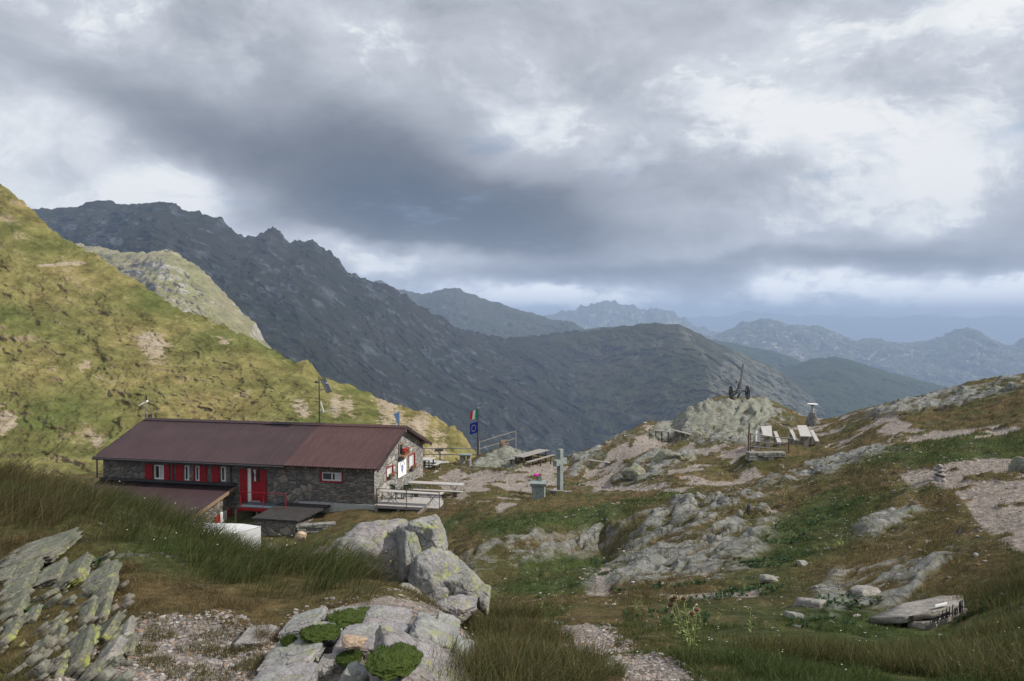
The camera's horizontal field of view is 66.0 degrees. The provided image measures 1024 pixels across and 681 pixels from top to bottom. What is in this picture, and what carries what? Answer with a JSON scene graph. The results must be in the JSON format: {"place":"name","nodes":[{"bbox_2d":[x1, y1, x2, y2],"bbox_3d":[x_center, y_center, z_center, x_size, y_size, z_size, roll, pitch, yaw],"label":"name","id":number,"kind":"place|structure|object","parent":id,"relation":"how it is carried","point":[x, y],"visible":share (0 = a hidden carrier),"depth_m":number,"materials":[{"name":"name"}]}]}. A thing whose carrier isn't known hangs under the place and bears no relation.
{"place":"outdoors","nodes":[
{"label":"outdoors","id":0,"kind":"place"},
{"bbox_2d":[75,243,270,348],"bbox_3d":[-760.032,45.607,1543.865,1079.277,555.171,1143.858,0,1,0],"label":"spur","id":1,"kind":"structure","parent":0,"point":[175,279],"depth_m":1327.44,"materials":[{"name":"stone"}]},
{"bbox_2d":[0,184,475,477],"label":"hillside","id":2,"kind":"structure","parent":0,"point":[95,349],"depth_m":120.94,"materials":[{"name":"green plant"}]},
{"bbox_2d":[32,200,586,457],"bbox_3d":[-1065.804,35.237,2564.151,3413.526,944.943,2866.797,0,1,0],"label":"mountain","id":3,"kind":"structure","parent":0,"point":[324,312],"depth_m":2058.35,"materials":[{"name":"stone"}]},
{"bbox_2d":[30,588,701,680],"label":"gravel","id":4,"kind":"structure","parent":0,"point":[635,662],"depth_m":4.62,"materials":[{"name":"gravel"}]},
{"bbox_2d":[50,658,67,678],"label":"rock slab","id":5,"kind":"object","parent":4,"relation":"on","point":[58,673],"visible":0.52,"depth_m":3.92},
{"bbox_2d":[79,659,106,678],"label":"rock slab","id":6,"kind":"object","parent":4,"relation":"on","point":[100,665],"visible":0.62,"depth_m":3.98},
{"bbox_2d":[94,635,127,667],"bbox_3d":[-2.125,1.675,4.159,0.135,0.081,0.305,-37,13,-4],"label":"rock slab","id":7,"kind":"object","parent":4,"relation":"on","point":[116,646],"visible":0.55,"depth_m":4.18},
{"bbox_2d":[98,602,342,680],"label":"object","id":8,"kind":"object","parent":4,"relation":"on","point":[214,648],"visible":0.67,"depth_m":4.41,"materials":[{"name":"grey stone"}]},
{"bbox_2d":[371,280,583,338],"bbox_3d":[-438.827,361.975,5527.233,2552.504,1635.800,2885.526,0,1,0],"label":"peak","id":9,"kind":"structure","parent":0,"point":[458,308],"depth_m":5125.00,"materials":[{"name":"stone"}]},
{"bbox_2d":[0,373,1023,680],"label":"ground","id":10,"kind":"structure","parent":0,"point":[724,419],"depth_m":21.93,"materials":[{"name":"plant"}]},
{"bbox_2d":[0,565,16,584],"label":"rock slab","id":11,"kind":"object","parent":10,"relation":"on","point":[6,573],"visible":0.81,"depth_m":5.88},
{"bbox_2d":[0,616,24,637],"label":"rock slab","id":12,"kind":"object","parent":10,"relation":"on","point":[15,625],"visible":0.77,"depth_m":4.68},
{"bbox_2d":[0,593,30,622],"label":"rock slab","id":13,"kind":"object","parent":10,"relation":"on","point":[20,604],"visible":0.73,"depth_m":5.05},
{"bbox_2d":[0,576,35,600],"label":"rock slab","id":14,"kind":"object","parent":10,"relation":"on","point":[12,589],"visible":0.69,"depth_m":5.54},
{"bbox_2d":[3,555,44,585],"bbox_3d":[-3.663,1.753,5.924,0.210,0.066,0.336,-19,19,-6],"label":"rock slab","id":15,"kind":"object","parent":10,"relation":"on","point":[27,568],"visible":0.69,"depth_m":5.94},
{"bbox_2d":[24,604,43,624],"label":"rock slab","id":16,"kind":"object","parent":10,"relation":"on","point":[34,611],"visible":0.83,"depth_m":4.96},
{"bbox_2d":[0,527,83,568],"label":"rock slab","id":17,"kind":"object","parent":10,"relation":"on","point":[52,548],"visible":0.77,"depth_m":6.33,"materials":[{"name":"stone"}]},
{"bbox_2d":[32,634,51,652],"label":"rock slab","id":18,"kind":"object","parent":10,"relation":"on","point":[43,641],"visible":0.3,"depth_m":4.32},
{"bbox_2d":[32,559,68,588],"bbox_3d":[-3.400,1.733,5.821,0.200,0.064,0.312,-22,18,-9],"label":"rock slab","id":19,"kind":"object","parent":10,"relation":"on","point":[51,575],"visible":0.95,"depth_m":5.78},
{"bbox_2d":[39,611,69,636],"bbox_3d":[-2.742,1.708,4.719,0.114,0.029,0.262,-32,12,-3],"label":"rock slab","id":20,"kind":"object","parent":10,"relation":"on","point":[59,620],"visible":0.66,"depth_m":4.68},
{"bbox_2d":[53,625,68,639],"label":"rock slab","id":21,"kind":"object","parent":10,"relation":"on","point":[61,630],"visible":0.38,"depth_m":4.49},
{"bbox_2d":[0,548,137,680],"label":"rock splinters","id":22,"kind":"object","parent":10,"relation":"on","point":[45,667],"visible":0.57,"depth_m":4.33,"materials":[{"name":"stone"}]},
{"bbox_2d":[123,632,137,657],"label":"rock slab","id":23,"kind":"object","parent":22,"relation":"on","point":[131,642],"visible":0.63,"depth_m":4.33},
{"bbox_2d":[50,552,93,590],"bbox_3d":[-3.241,1.736,5.770,0.308,0.081,0.453,-36,20,-10],"label":"rock slab","id":24,"kind":"object","parent":10,"relation":"on","point":[76,572],"visible":0.65,"depth_m":5.70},
{"bbox_2d":[62,624,97,668],"bbox_3d":[-2.305,1.664,4.161,0.218,0.062,0.399,-41,21,-7],"label":"rock slab","id":25,"kind":"object","parent":10,"relation":"on","point":[81,645],"visible":0.56,"depth_m":4.17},
{"bbox_2d":[76,599,99,624],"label":"rock slab","id":26,"kind":"object","parent":10,"relation":"on","point":[88,610],"visible":0.69,"depth_m":4.95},
{"bbox_2d":[78,559,121,590],"bbox_3d":[-2.936,1.721,5.606,0.289,0.083,0.423,-29,18,-13],"label":"rock slab","id":27,"kind":"object","parent":10,"relation":"on","point":[108,570],"visible":0.59,"depth_m":5.63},
{"bbox_2d":[93,596,112,623],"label":"rock slab","id":28,"kind":"object","parent":10,"relation":"on","point":[102,612],"visible":0.64,"depth_m":4.93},
{"bbox_2d":[90,576,118,602],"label":"rock slab","id":29,"kind":"object","parent":10,"relation":"on","point":[105,589],"visible":0.54,"depth_m":5.35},
{"bbox_2d":[97,611,125,644],"bbox_3d":[-2.363,1.702,4.569,0.196,0.056,0.357,-42,12,-3],"label":"rock slab","id":30,"kind":"object","parent":10,"relation":"on","point":[111,625],"visible":0.67,"depth_m":4.54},
{"bbox_2d":[118,617,136,635],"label":"rock slab","id":31,"kind":"object","parent":10,"relation":"on","point":[129,626],"visible":0.35,"depth_m":4.56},
{"bbox_2d":[0,451,410,603],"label":"tall grass","id":32,"kind":"structure","parent":10,"relation":"on","point":[230,544],"depth_m":6.88,"materials":[{"name":"plant"}]},
{"bbox_2d":[193,523,260,550],"bbox_3d":[-14.688,10.485,39.766,2.533,3.056,5.275,-1,2,-34],"label":"water tank","id":33,"kind":"object","parent":10,"relation":"on","point":[254,530],"visible":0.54,"depth_m":38.20,"materials":[{"name":"white paint"}]},
{"bbox_2d":[0,530,464,680],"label":"grass","id":34,"kind":"structure","parent":10,"relation":"on","point":[7,669],"depth_m":5.26,"materials":[{"name":"plant"}]},
{"bbox_2d":[234,624,276,649],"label":"rock","id":35,"kind":"object","parent":10,"relation":"on","point":[246,637],"visible":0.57,"depth_m":4.58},
{"bbox_2d":[91,418,431,526],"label":"mountain hut","id":36,"kind":"object","parent":10,"relation":"on","point":[235,466],"visible":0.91,"depth_m":49.43,"materials":[{"name":"stone"}]},
{"bbox_2d":[145,464,169,479],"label":"window","id":37,"kind":"structure","parent":36,"relation":"in","point":[160,471],"depth_m":50.20,"materials":[{"name":"white paint"}]},
{"bbox_2d":[176,464,188,480],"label":"window","id":38,"kind":"structure","parent":36,"relation":"in","point":[179,468],"depth_m":49.77,"materials":[{"name":"white paint"}]},
{"bbox_2d":[193,465,206,481],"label":"window","id":39,"kind":"structure","parent":36,"relation":"in","point":[199,472],"depth_m":49.43,"materials":[{"name":"white paint"}]},
{"bbox_2d":[212,465,225,481],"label":"window","id":40,"kind":"structure","parent":36,"relation":"in","point":[215,469],"depth_m":49.22,"materials":[{"name":"red paint"}]},
{"bbox_2d":[215,508,231,522],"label":"window","id":41,"kind":"structure","parent":36,"relation":"in","point":[229,512],"depth_m":48.25,"materials":[{"name":"white paint"}]},
{"bbox_2d":[240,469,266,501],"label":"door","id":42,"kind":"structure","parent":36,"relation":"in","point":[257,478],"depth_m":48.78,"materials":[{"name":"red paint"}]},
{"bbox_2d":[315,377,332,422],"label":"antenna mast","id":43,"kind":"object","parent":36,"relation":"attached to","point":[324,382],"visible":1,"depth_m":52.51,"materials":[{"name":"metal"}]},
{"bbox_2d":[320,471,342,482],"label":"window","id":44,"kind":"structure","parent":36,"relation":"in","point":[327,476],"depth_m":47.68,"materials":[{"name":"white paint"}]},
{"bbox_2d":[398,459,405,477],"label":"banner","id":45,"kind":"object","parent":36,"relation":"attached to","point":[401,468],"visible":1,"depth_m":51.37,"materials":[{"name":"white fabric"}]},
{"bbox_2d":[252,662,318,680],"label":"rock","id":46,"kind":"object","parent":10,"relation":"on","point":[302,671],"visible":0.96,"depth_m":3.80,"materials":[{"name":"stone"}]},
{"bbox_2d":[251,502,330,535],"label":"stone store","id":47,"kind":"structure","parent":10,"relation":"on","point":[279,518],"depth_m":45.39,"materials":[{"name":"stone"}]},
{"bbox_2d":[256,635,327,672],"bbox_3d":[-1.148,1.685,4.190,0.302,0.119,0.458,-12,1,0],"label":"rock","id":48,"kind":"object","parent":10,"relation":"on","point":[298,650],"visible":0.55,"depth_m":4.11,"materials":[{"name":"stone"}]},
{"bbox_2d":[279,633,297,646],"bbox_3d":[-1.220,1.627,4.293,0.094,0.042,0.131,1,2,19],"label":"moss cushion","id":49,"kind":"object","parent":48,"relation":"on","point":[288,639],"visible":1,"depth_m":4.29,"materials":[{"name":"green plant"}]},
{"bbox_2d":[299,622,341,642],"bbox_3d":[-1.047,1.592,4.301,0.237,0.059,0.259,0,1,0],"label":"moss cushion","id":50,"kind":"object","parent":48,"relation":"on","point":[318,633],"visible":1,"depth_m":4.28,"materials":[{"name":"green plant"}]},
{"bbox_2d":[277,606,327,640],"bbox_3d":[-1.248,1.725,4.747,0.233,0.102,0.354,-14,1,0],"label":"rock","id":51,"kind":"object","parent":10,"relation":"on","point":[296,623],"visible":0.49,"depth_m":4.73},
{"bbox_2d":[298,521,334,533],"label":"dry stone bank","id":52,"kind":"structure","parent":10,"relation":"on","point":[307,528],"depth_m":44.69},
{"bbox_2d":[317,653,337,680],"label":"rock","id":53,"kind":"object","parent":10,"relation":"on","point":[325,670],"visible":0.86,"depth_m":3.92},
{"bbox_2d":[315,621,343,646],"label":"rock","id":54,"kind":"object","parent":10,"relation":"on","point":[331,643],"visible":0.2,"depth_m":4.42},
{"bbox_2d":[325,606,370,627],"bbox_3d":[-0.936,1.656,4.730,0.371,0.068,0.326,0,1,0],"label":"moss cushion","id":55,"kind":"object","parent":10,"relation":"on","point":[344,618],"visible":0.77,"depth_m":4.70,"materials":[{"name":"green plant"}]},
{"bbox_2d":[333,656,362,672],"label":"rock","id":56,"kind":"object","parent":10,"relation":"on","point":[337,669],"visible":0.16,"depth_m":3.95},
{"bbox_2d":[335,649,363,666],"bbox_3d":[-0.826,1.610,4.008,0.143,0.053,0.216,0,1,0],"label":"moss cushion","id":57,"kind":"object","parent":56,"relation":"on","point":[344,659],"visible":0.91,"depth_m":3.99,"materials":[{"name":"green plant"}]},
{"bbox_2d":[339,660,368,680],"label":"rock","id":58,"kind":"object","parent":10,"relation":"on","point":[354,671],"visible":0.98,"depth_m":3.73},
{"bbox_2d":[334,518,407,584],"bbox_3d":[-1.236,2.013,7.214,0.756,0.634,0.576,-8,2,-5],"label":"boulder","id":59,"kind":"object","parent":10,"relation":"on","point":[373,532],"visible":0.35,"depth_m":7.08,"materials":[{"name":"stone"}]},
{"bbox_2d":[332,620,410,659],"bbox_3d":[-0.750,1.640,4.295,0.383,0.095,0.444,4,1,0],"label":"rock","id":60,"kind":"object","parent":10,"relation":"on","point":[368,630],"visible":0.45,"depth_m":4.32,"materials":[{"name":"stone"}]},
{"bbox_2d":[342,634,367,649],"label":"flat stone","id":61,"kind":"object","parent":60,"relation":"on","point":[353,642],"visible":1,"depth_m":4.01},
{"bbox_2d":[361,605,411,623],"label":"rock","id":62,"kind":"object","parent":10,"relation":"on","point":[385,613],"visible":0.45,"depth_m":4.72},
{"bbox_2d":[396,524,421,584],"bbox_3d":[-0.884,1.998,7.022,0.313,0.660,0.466,4,1,-10],"label":"boulder","id":63,"kind":"object","parent":10,"relation":"on","point":[404,535],"visible":0.32,"depth_m":6.88,"materials":[{"name":"stone"}]},
{"bbox_2d":[374,493,443,511],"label":"wooden deck","id":64,"kind":"structure","parent":10,"relation":"on","point":[420,502],"depth_m":47.35,"materials":[{"name":"grey wood"}]},
{"bbox_2d":[376,488,439,512],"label":"railing","id":65,"kind":"object","parent":64,"relation":"attached to","point":[406,496],"visible":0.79,"depth_m":46.18,"materials":[{"name":"wood"}]},
{"bbox_2d":[379,489,443,505],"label":"trestle table","id":66,"kind":"object","parent":64,"relation":"on","point":[404,491],"visible":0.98,"depth_m":46.81,"materials":[{"name":"grey wood"}]},
{"bbox_2d":[409,488,462,496],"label":"plank bench","id":67,"kind":"object","parent":64,"relation":"on","point":[454,494],"visible":0.75,"depth_m":48.61,"materials":[{"name":"grey wood"}]},
{"bbox_2d":[408,481,464,494],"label":"trestle table","id":68,"kind":"object","parent":64,"relation":"on","point":[435,483],"visible":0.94,"depth_m":49.23,"materials":[{"name":"grey wood"}]},
{"bbox_2d":[366,624,469,680],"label":"rock","id":69,"kind":"object","parent":10,"relation":"on","point":[388,635],"visible":0.48,"depth_m":3.74,"materials":[{"name":"stone"}]},
{"bbox_2d":[364,640,423,680],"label":"moss cushion","id":70,"kind":"object","parent":69,"relation":"on","point":[392,662],"visible":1,"depth_m":3.47,"materials":[{"name":"green plant"}]},
{"bbox_2d":[407,514,447,550],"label":"boulder","id":71,"kind":"object","parent":10,"relation":"on","point":[429,531],"visible":0.48,"depth_m":6.97,"materials":[{"name":"stone"}]},
{"bbox_2d":[408,547,459,601],"bbox_3d":[-0.655,2.076,6.626,0.445,0.570,0.466,14,1,-20],"label":"boulder","id":72,"kind":"object","parent":10,"relation":"on","point":[432,569],"visible":0.59,"depth_m":6.51,"materials":[{"name":"stone"}]},
{"bbox_2d":[409,612,460,649],"bbox_3d":[-0.440,1.660,4.313,0.282,0.138,0.446,26,1,-1],"label":"rock","id":73,"kind":"object","parent":10,"relation":"on","point":[428,628],"visible":0.41,"depth_m":4.33,"materials":[{"name":"stone"}]},
{"bbox_2d":[426,460,448,472],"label":"terrace","id":74,"kind":"structure","parent":10,"relation":"on","point":[436,461],"depth_m":63.39,"materials":[{"name":"concrete"}]},
{"bbox_2d":[423,457,441,470],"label":"picnic table","id":75,"kind":"object","parent":74,"relation":"on","point":[428,459],"visible":0.54,"depth_m":60.05,"materials":[{"name":"grey wood"}]},
{"bbox_2d":[436,611,460,628],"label":"rock","id":76,"kind":"object","parent":10,"relation":"on","point":[451,620],"visible":0.3,"depth_m":4.96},
{"bbox_2d":[423,447,476,461],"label":"wooden fence","id":77,"kind":"object","parent":10,"relation":"on","point":[439,454],"visible":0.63,"depth_m":65.63,"materials":[{"name":"brown wood"}]},
{"bbox_2d":[436,594,477,623],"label":"boulder","id":78,"kind":"object","parent":10,"relation":"on","point":[462,607],"visible":0.66,"depth_m":6.22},
{"bbox_2d":[452,634,474,657],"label":"rock","id":79,"kind":"object","parent":10,"relation":"on","point":[461,642],"visible":0.12,"depth_m":4.11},
{"bbox_2d":[443,559,484,602],"bbox_3d":[-0.422,2.127,6.663,0.347,0.424,0.430,25,6,10],"label":"boulder","id":80,"kind":"object","parent":10,"relation":"on","point":[466,580],"visible":0.55,"depth_m":6.49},
{"bbox_2d":[477,584,490,614],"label":"boulder","id":81,"kind":"object","parent":10,"relation":"on","point":[483,602],"visible":0.69,"depth_m":6.61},
{"bbox_2d":[24,483,1005,629],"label":"herbs","id":82,"kind":"object","parent":10,"relation":"on","point":[731,590],"visible":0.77,"depth_m":10.43,"materials":[{"name":"green plant"}]},
{"bbox_2d":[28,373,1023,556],"bbox_3d":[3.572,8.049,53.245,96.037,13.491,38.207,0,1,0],"label":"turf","id":83,"kind":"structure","parent":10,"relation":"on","point":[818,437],"depth_m":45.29,"materials":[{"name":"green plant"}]},
{"bbox_2d":[507,449,554,466],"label":"picnic table","id":84,"kind":"object","parent":83,"relation":"on","point":[530,454],"visible":0.79,"depth_m":60.44,"materials":[{"name":"grey wood"}]},
{"bbox_2d":[421,598,631,680],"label":"long tufts","id":85,"kind":"object","parent":10,"relation":"on","point":[501,659],"visible":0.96,"depth_m":4.02,"materials":[{"name":"green plant"}]},
{"bbox_2d":[529,479,546,499],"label":"stone altar","id":86,"kind":"object","parent":10,"relation":"on","point":[538,489],"visible":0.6,"depth_m":47.92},
{"bbox_2d":[553,449,566,489],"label":"stone cross","id":87,"kind":"object","parent":10,"relation":"on","point":[560,461],"visible":0.77,"depth_m":49.69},
{"bbox_2d":[119,454,1018,669],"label":"wild flowers","id":88,"kind":"object","parent":10,"relation":"on","point":[705,576],"visible":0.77,"depth_m":7.93,"materials":[{"name":"white plant"}]},
{"bbox_2d":[621,464,645,480],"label":"boulder","id":89,"kind":"object","parent":10,"relation":"on","point":[632,473],"visible":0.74,"depth_m":49.47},
{"bbox_2d":[650,449,684,462],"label":"boulder","id":90,"kind":"object","parent":10,"relation":"on","point":[663,454],"visible":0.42,"depth_m":52.13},
{"bbox_2d":[667,595,701,648],"bbox_3d":[1.151,1.878,5.216,0.190,0.370,0.275,-1,2,-37],"label":"thistle","id":91,"kind":"object","parent":10,"relation":"on","point":[691,640],"visible":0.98,"depth_m":5.21,"materials":[{"name":"green plant"}]},
{"bbox_2d":[419,533,1023,680],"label":"foreground grass","id":92,"kind":"structure","parent":10,"relation":"on","point":[773,664],"depth_m":5.32,"materials":[{"name":"plant"}]},
{"bbox_2d":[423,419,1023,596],"bbox_3d":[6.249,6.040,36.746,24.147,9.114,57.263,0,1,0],"label":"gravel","id":93,"kind":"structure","parent":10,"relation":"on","point":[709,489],"depth_m":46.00,"materials":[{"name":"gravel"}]},
{"bbox_2d":[729,364,749,399],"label":"field gun","id":94,"kind":"object","parent":10,"relation":"on","point":[738,390],"visible":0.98,"depth_m":69.05,"materials":[{"name":"metal"}]},
{"bbox_2d":[477,442,1023,634],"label":"field stones","id":95,"kind":"object","parent":10,"relation":"on","point":[854,615],"visible":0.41,"depth_m":20.35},
{"bbox_2d":[745,451,785,464],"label":"dry stone wall","id":96,"kind":"structure","parent":10,"relation":"on","point":[750,456],"depth_m":46.91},
{"bbox_2d":[747,423,793,453],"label":"wire railing","id":97,"kind":"object","parent":96,"relation":"on","point":[749,438],"visible":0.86,"depth_m":47.55,"materials":[{"name":"metal"}]},
{"bbox_2d":[761,426,771,447],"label":"plank table","id":98,"kind":"object","parent":10,"relation":"on","point":[767,430],"visible":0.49,"depth_m":51.59,"materials":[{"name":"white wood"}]},
{"bbox_2d":[759,574,777,582],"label":"stone","id":99,"kind":"object","parent":10,"relation":"on","point":[766,578],"visible":0.94,"depth_m":11.42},
{"bbox_2d":[797,425,811,446],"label":"plank table","id":100,"kind":"object","parent":10,"relation":"on","point":[804,432],"visible":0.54,"depth_m":51.55,"materials":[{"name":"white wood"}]},
{"bbox_2d":[793,597,825,607],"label":"rock","id":101,"kind":"object","parent":10,"relation":"on","point":[806,602],"visible":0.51,"depth_m":8.89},
{"bbox_2d":[805,403,819,426],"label":"orientation table","id":102,"kind":"object","parent":10,"relation":"on","point":[812,420],"visible":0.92,"depth_m":62.91,"materials":[{"name":"stone"}]},
{"bbox_2d":[850,585,880,597],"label":"rock","id":103,"kind":"object","parent":10,"relation":"on","point":[864,590],"visible":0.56,"depth_m":9.32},
{"bbox_2d":[726,568,1023,680],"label":"corner tufts","id":104,"kind":"object","parent":10,"relation":"on","point":[905,658],"visible":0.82,"depth_m":4.69,"materials":[{"name":"green plant"}]},
{"bbox_2d":[870,595,967,629],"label":"inscribed slab","id":105,"kind":"structure","parent":10,"relation":"on","point":[925,614],"depth_m":7.91,"materials":[{"name":"grey stone"}]},
{"bbox_2d":[933,464,946,481],"bbox_3d":[11.404,3.533,20.999,0.333,0.470,0.326,0,1,0],"label":"cairn","id":106,"kind":"object","parent":10,"relation":"on","point":[941,475],"visible":1,"depth_m":20.93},
{"bbox_2d":[1007,456,1023,473],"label":"boulder","id":107,"kind":"object","parent":10,"relation":"on","point":[1016,463],"visible":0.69,"depth_m":21.15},
{"bbox_2d":[0,0,1023,317],"label":"sky","id":108,"kind":"structure","parent":0,"point":[687,158],"materials":[{"name":"grey"}]},
{"bbox_2d":[543,327,613,334],"bbox_3d":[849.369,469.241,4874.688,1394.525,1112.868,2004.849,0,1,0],"label":"ridge","id":109,"kind":"structure","parent":0,"point":[549,332],"depth_m":4653.32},
{"bbox_2d":[540,300,720,335],"bbox_3d":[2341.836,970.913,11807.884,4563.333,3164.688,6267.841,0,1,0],"label":"distant peak","id":110,"kind":"structure","parent":0,"point":[607,313],"depth_m":11203.77,"materials":[{"name":"stone"}]},
{"bbox_2d":[505,323,831,448],"bbox_3d":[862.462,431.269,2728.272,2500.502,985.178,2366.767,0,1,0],"label":"ridge","id":111,"kind":"structure","parent":0,"point":[629,378],"depth_m":2530.23,"materials":[{"name":"stone"}]},
{"bbox_2d":[707,338,801,369],"bbox_3d":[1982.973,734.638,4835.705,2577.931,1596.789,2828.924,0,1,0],"label":"blue ridge","id":112,"kind":"structure","parent":0,"point":[776,361],"depth_m":4743.51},
{"bbox_2d":[678,310,1023,343],"bbox_3d":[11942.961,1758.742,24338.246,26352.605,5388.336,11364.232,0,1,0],"label":"horizon range","id":113,"kind":"structure","parent":0,"point":[1006,329],"depth_m":22765.63,"materials":[{"name":"stone"}]},
{"bbox_2d":[778,356,946,417],"bbox_3d":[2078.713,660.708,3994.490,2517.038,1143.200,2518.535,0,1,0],"label":"forest ridge","id":114,"kind":"structure","parent":0,"point":[832,386],"depth_m":3642.70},
{"bbox_2d":[704,318,1023,386],"bbox_3d":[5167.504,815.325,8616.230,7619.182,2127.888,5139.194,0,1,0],"label":"range","id":115,"kind":"structure","parent":0,"point":[956,357],"depth_m":7773.61,"materials":[{"name":"stone"}]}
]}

